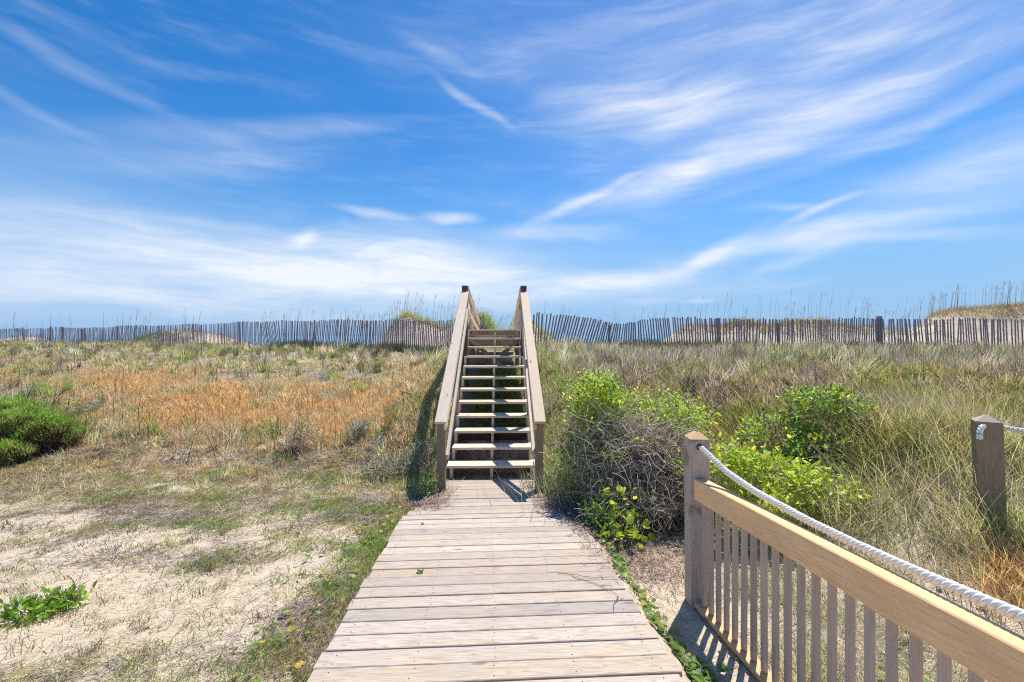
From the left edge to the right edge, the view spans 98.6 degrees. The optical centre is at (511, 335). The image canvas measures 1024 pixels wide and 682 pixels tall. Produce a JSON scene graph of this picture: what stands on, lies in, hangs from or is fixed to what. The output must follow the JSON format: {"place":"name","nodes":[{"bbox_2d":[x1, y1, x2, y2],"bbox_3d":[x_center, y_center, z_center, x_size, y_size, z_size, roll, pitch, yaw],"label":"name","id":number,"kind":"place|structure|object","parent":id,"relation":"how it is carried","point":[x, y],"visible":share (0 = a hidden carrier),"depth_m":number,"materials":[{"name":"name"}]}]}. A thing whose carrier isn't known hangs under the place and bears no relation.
{"place":"outdoors","nodes":[
{"label":"outdoors","id":0,"kind":"place"},
{"bbox_2d":[2,336,668,345],"bbox_3d":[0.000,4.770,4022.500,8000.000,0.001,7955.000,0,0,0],"label":"water","id":1,"kind":"structure","parent":0,"point":[242,337],"depth_m":801.80,"materials":[{"name":"blue liquid"}]},
{"bbox_2d":[0,306,1023,681],"bbox_3d":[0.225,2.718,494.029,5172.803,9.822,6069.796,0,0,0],"label":"ground","id":2,"kind":"structure","parent":0,"point":[704,632],"depth_m":3.57,"materials":[{"name":"beige sand"}]},
{"bbox_2d":[0,391,94,466],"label":"juniper bush","id":3,"kind":"object","parent":2,"relation":"on","point":[30,428],"visible":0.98,"depth_m":7.16,"materials":[{"name":"green plant"}]},
{"bbox_2d":[0,571,97,628],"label":"broadleaf weed","id":4,"kind":"object","parent":2,"relation":"on","point":[31,607],"visible":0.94,"depth_m":2.84,"materials":[{"name":"green plant"}]},
{"bbox_2d":[62,394,105,416],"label":"dune weed","id":5,"kind":"object","parent":2,"relation":"on","point":[85,405],"visible":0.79,"depth_m":9.18,"materials":[{"name":"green plant"}]},
{"bbox_2d":[0,393,438,681],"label":"short grass","id":6,"kind":"structure","parent":2,"relation":"on","point":[360,551],"depth_m":4.34,"materials":[{"name":"plant"}]},
{"bbox_2d":[0,349,461,506],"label":"orange grass","id":7,"kind":"structure","parent":2,"relation":"on","point":[160,394],"depth_m":9.21,"materials":[{"name":"orange plant"}]},
{"bbox_2d":[0,315,483,352],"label":"sand fence","id":8,"kind":"object","parent":2,"relation":"on","point":[101,334],"visible":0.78,"depth_m":22.82,"materials":[{"name":"grey wood"}]},
{"bbox_2d":[277,418,327,452],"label":"dune weed","id":9,"kind":"object","parent":2,"relation":"on","point":[303,432],"visible":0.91,"depth_m":7.26,"materials":[{"name":"grey plant"}]},
{"bbox_2d":[329,379,372,394],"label":"dune weed","id":10,"kind":"object","parent":2,"relation":"on","point":[357,387],"visible":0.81,"depth_m":10.72,"materials":[{"name":"green plant"}]},
{"bbox_2d":[344,413,376,443],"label":"dune weed","id":11,"kind":"object","parent":2,"relation":"on","point":[361,425],"visible":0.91,"depth_m":7.56,"materials":[{"name":"grey plant"}]},
{"bbox_2d":[349,425,448,484],"bbox_3d":[-1.617,1.757,6.581,1.494,0.736,0.940,0,0,-13],"label":"grey shrub","id":12,"kind":"object","parent":2,"relation":"on","point":[383,468],"visible":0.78,"depth_m":6.50,"materials":[{"name":"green plant"}]},
{"bbox_2d":[405,467,450,501],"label":"stair foot weed","id":13,"kind":"object","parent":2,"relation":"on","point":[428,486],"visible":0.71,"depth_m":5.61,"materials":[{"name":"green plant"}]},
{"bbox_2d":[434,286,545,494],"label":"staircase","id":14,"kind":"structure","parent":2,"relation":"on","point":[519,338],"depth_m":7.35,"materials":[{"name":"brown wood"}]},
{"bbox_2d":[307,478,682,681],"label":"boardwalk","id":15,"kind":"structure","parent":2,"relation":"on","point":[489,593],"depth_m":2.92,"materials":[{"name":"brown wood"}]},
{"bbox_2d":[562,573,618,606],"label":"fallen twig","id":16,"kind":"object","parent":15,"relation":"on","point":[595,583],"visible":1,"depth_m":3.28,"materials":[{"name":"wood"}]},
{"bbox_2d":[0,328,1023,492],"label":"dune grass","id":17,"kind":"structure","parent":2,"relation":"on","point":[548,352],"depth_m":10.23,"materials":[{"name":"plant"}]},
{"bbox_2d":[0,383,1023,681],"bbox_3d":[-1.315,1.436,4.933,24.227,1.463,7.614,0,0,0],"label":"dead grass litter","id":18,"kind":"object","parent":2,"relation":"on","point":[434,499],"visible":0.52,"depth_m":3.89,"materials":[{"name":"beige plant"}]},
{"bbox_2d":[4,300,1023,354],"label":"crest grass","id":19,"kind":"structure","parent":2,"relation":"on","point":[491,324],"depth_m":21.03,"materials":[{"name":"plant"}]},
{"bbox_2d":[5,280,1023,344],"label":"sea oats","id":20,"kind":"object","parent":2,"relation":"on","point":[932,307],"visible":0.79,"depth_m":22.16,"materials":[{"name":"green plant"}]},
{"bbox_2d":[522,454,597,506],"bbox_3d":[0.630,1.816,5.723,1.372,0.642,0.824,0,0,36],"label":"green clump","id":21,"kind":"object","parent":2,"relation":"on","point":[555,472],"visible":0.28,"depth_m":5.70,"materials":[{"name":"green plant"}]},
{"bbox_2d":[568,486,635,550],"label":"young shoots","id":22,"kind":"object","parent":2,"relation":"on","point":[600,509],"visible":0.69,"depth_m":4.44,"materials":[{"name":"green plant"}]},
{"bbox_2d":[476,363,744,544],"bbox_3d":[1.210,1.247,5.383,3.309,1.820,2.588,0,0,0],"label":"vine thicket","id":23,"kind":"object","parent":2,"relation":"on","point":[638,453],"visible":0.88,"depth_m":5.03,"materials":[{"name":"green plant"}]},
{"bbox_2d":[601,336,628,383],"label":"dead branch","id":24,"kind":"object","parent":23,"relation":"on","point":[616,356],"visible":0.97,"depth_m":5.97,"materials":[{"name":"wood"}]},
{"bbox_2d":[631,355,670,383],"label":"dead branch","id":25,"kind":"object","parent":23,"relation":"on","point":[652,372],"visible":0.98,"depth_m":5.89,"materials":[{"name":"wood"}]},
{"bbox_2d":[233,472,1015,681],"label":"pennywort","id":26,"kind":"object","parent":2,"relation":"on","point":[706,674],"visible":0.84,"depth_m":2.82,"materials":[{"name":"green plant"}]},
{"bbox_2d":[600,485,655,549],"bbox_3d":[1.144,1.774,4.353,0.539,0.591,0.715,0,0,11],"label":"young vine","id":27,"kind":"object","parent":2,"relation":"on","point":[629,518],"visible":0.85,"depth_m":4.32,"materials":[{"name":"green plant"}]},
{"bbox_2d":[684,326,738,391],"bbox_3d":[3.566,0.383,7.982,1.570,1.161,0.298,0,0,-27],"label":"dead branch","id":28,"kind":"object","parent":2,"relation":"on","point":[703,355],"visible":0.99,"depth_m":7.94,"materials":[{"name":"wood"}]},
{"bbox_2d":[710,427,730,451],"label":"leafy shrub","id":29,"kind":"object","parent":2,"relation":"on","point":[717,440],"visible":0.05,"depth_m":6.09,"materials":[{"name":"green plant"}]},
{"bbox_2d":[716,345,804,407],"bbox_3d":[3.929,0.601,6.797,2.079,0.895,0.273,0,0,-30],"label":"dead branch","id":30,"kind":"object","parent":2,"relation":"on","point":[754,373],"visible":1,"depth_m":6.79,"materials":[{"name":"wood"}]},
{"bbox_2d":[681,432,871,534],"bbox_3d":[2.539,1.450,4.300,1.745,0.915,1.185,0,0,0],"label":"leafy shrub","id":31,"kind":"object","parent":2,"relation":"on","point":[749,463],"visible":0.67,"depth_m":4.16,"materials":[{"name":"green plant"}]},
{"bbox_2d":[533,312,1023,347],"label":"sand fence","id":32,"kind":"object","parent":2,"relation":"on","point":[879,328],"visible":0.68,"depth_m":17.23,"materials":[{"name":"grey wood"}]},
{"bbox_2d":[548,339,1023,681],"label":"tall bank grass","id":33,"kind":"structure","parent":2,"relation":"on","point":[936,422],"depth_m":4.47,"materials":[{"name":"green plant"}]},
{"bbox_2d":[732,377,881,474],"bbox_3d":[3.470,1.054,5.012,1.729,1.174,1.398,0,0,0],"label":"leafy shrub","id":34,"kind":"object","parent":2,"relation":"on","point":[800,447],"visible":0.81,"depth_m":4.97,"materials":[{"name":"green plant"}]},
{"bbox_2d":[684,430,1023,681],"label":"rope fence","id":35,"kind":"object","parent":2,"relation":"on","point":[980,648],"visible":0.99,"depth_m":2.08,"materials":[{"name":"wood"}]},
{"bbox_2d":[698,445,1023,621],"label":"rope","id":36,"kind":"object","parent":35,"relation":"attached to","point":[981,599],"visible":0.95,"depth_m":1.74,"materials":[{"name":"white fabric"}]},
{"bbox_2d":[971,415,1006,528],"bbox_3d":[3.792,1.195,3.500,0.183,1.129,0.174,0,0,36],"label":"rope post","id":37,"kind":"object","parent":2,"relation":"on","point":[988,453],"visible":0.66,"depth_m":3.44,"materials":[{"name":"brown wood"}]},
{"bbox_2d":[976,424,1023,439],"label":"rope","id":38,"kind":"object","parent":37,"relation":"attached to","point":[980,431],"visible":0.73,"depth_m":3.44,"materials":[{"name":"white fabric"}]},
{"bbox_2d":[0,0,1023,335],"label":"sky","id":39,"kind":"structure","parent":0,"point":[231,162],"materials":[{"name":"blue"}]}
]}

